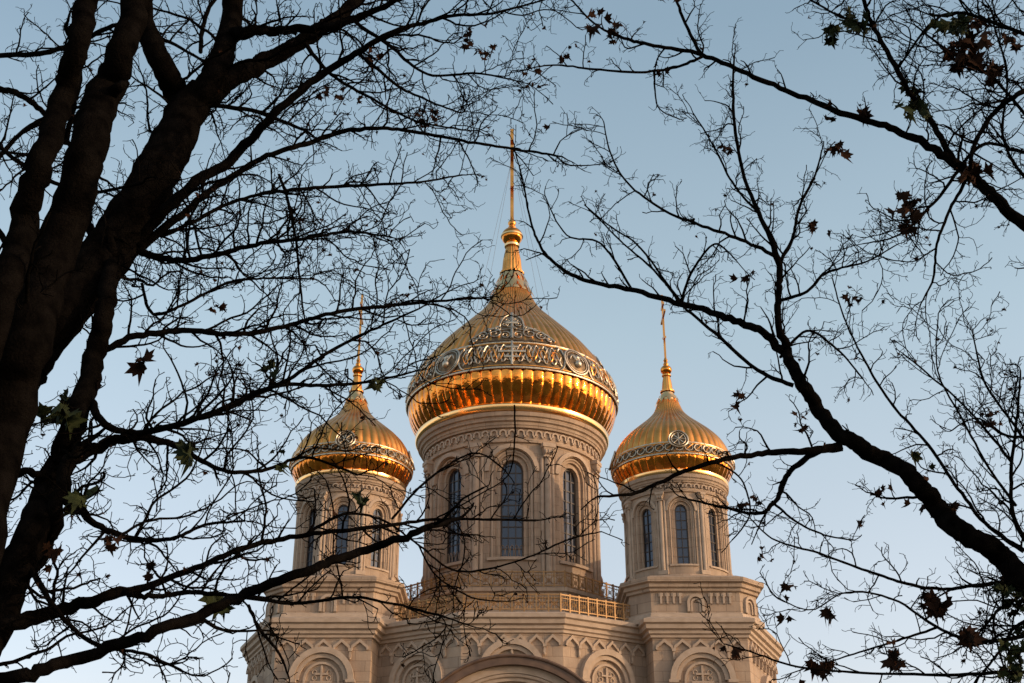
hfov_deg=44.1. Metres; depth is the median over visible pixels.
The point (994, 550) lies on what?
maple tree
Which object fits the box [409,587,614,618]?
drum platform
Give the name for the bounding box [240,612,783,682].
nave walls
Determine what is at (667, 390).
tower dome spire
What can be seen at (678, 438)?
tower dome ornament
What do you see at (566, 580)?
walkway railing
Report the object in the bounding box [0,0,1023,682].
sky
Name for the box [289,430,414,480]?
tower dome ornament
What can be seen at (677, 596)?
tower pedestal
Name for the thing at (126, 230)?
maple tree
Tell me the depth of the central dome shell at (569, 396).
83.48 m
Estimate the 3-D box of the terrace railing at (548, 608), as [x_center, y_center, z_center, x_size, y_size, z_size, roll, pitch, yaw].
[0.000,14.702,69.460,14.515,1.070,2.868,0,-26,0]
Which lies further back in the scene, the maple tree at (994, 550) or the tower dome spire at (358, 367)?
the tower dome spire at (358, 367)
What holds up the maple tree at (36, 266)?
on the ground
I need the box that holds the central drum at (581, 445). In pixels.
[417,411,606,596]
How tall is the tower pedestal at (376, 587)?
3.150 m
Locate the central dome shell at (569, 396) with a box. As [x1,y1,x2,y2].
[408,286,615,450]
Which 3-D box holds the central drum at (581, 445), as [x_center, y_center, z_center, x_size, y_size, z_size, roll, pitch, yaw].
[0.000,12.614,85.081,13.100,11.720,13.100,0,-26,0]
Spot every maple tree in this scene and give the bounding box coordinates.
[0,0,493,682]
[0,0,628,682]
[486,0,1023,682]
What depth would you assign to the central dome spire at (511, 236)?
94.20 m
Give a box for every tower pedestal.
[259,576,412,633]
[611,576,764,633]
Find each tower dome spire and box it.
[343,295,367,404]
[656,301,680,404]
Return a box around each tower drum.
[292,473,405,580]
[618,473,731,581]
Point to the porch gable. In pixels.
(511, 668)
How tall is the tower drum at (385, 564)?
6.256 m
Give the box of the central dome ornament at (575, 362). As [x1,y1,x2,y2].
[405,312,618,415]
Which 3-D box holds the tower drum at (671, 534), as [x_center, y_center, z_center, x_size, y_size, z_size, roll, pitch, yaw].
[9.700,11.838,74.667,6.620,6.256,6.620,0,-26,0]
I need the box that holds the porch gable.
[437,653,586,682]
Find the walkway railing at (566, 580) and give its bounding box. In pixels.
[405,570,618,599]
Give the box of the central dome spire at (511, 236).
[475,129,548,313]
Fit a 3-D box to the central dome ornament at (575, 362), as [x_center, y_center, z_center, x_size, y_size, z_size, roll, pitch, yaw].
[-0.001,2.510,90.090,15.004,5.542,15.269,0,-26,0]
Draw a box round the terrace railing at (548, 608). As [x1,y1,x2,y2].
[394,593,629,620]
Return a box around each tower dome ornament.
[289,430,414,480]
[609,430,734,480]
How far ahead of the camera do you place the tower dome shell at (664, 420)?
74.44 m
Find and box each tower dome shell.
[292,396,411,490]
[612,396,731,490]

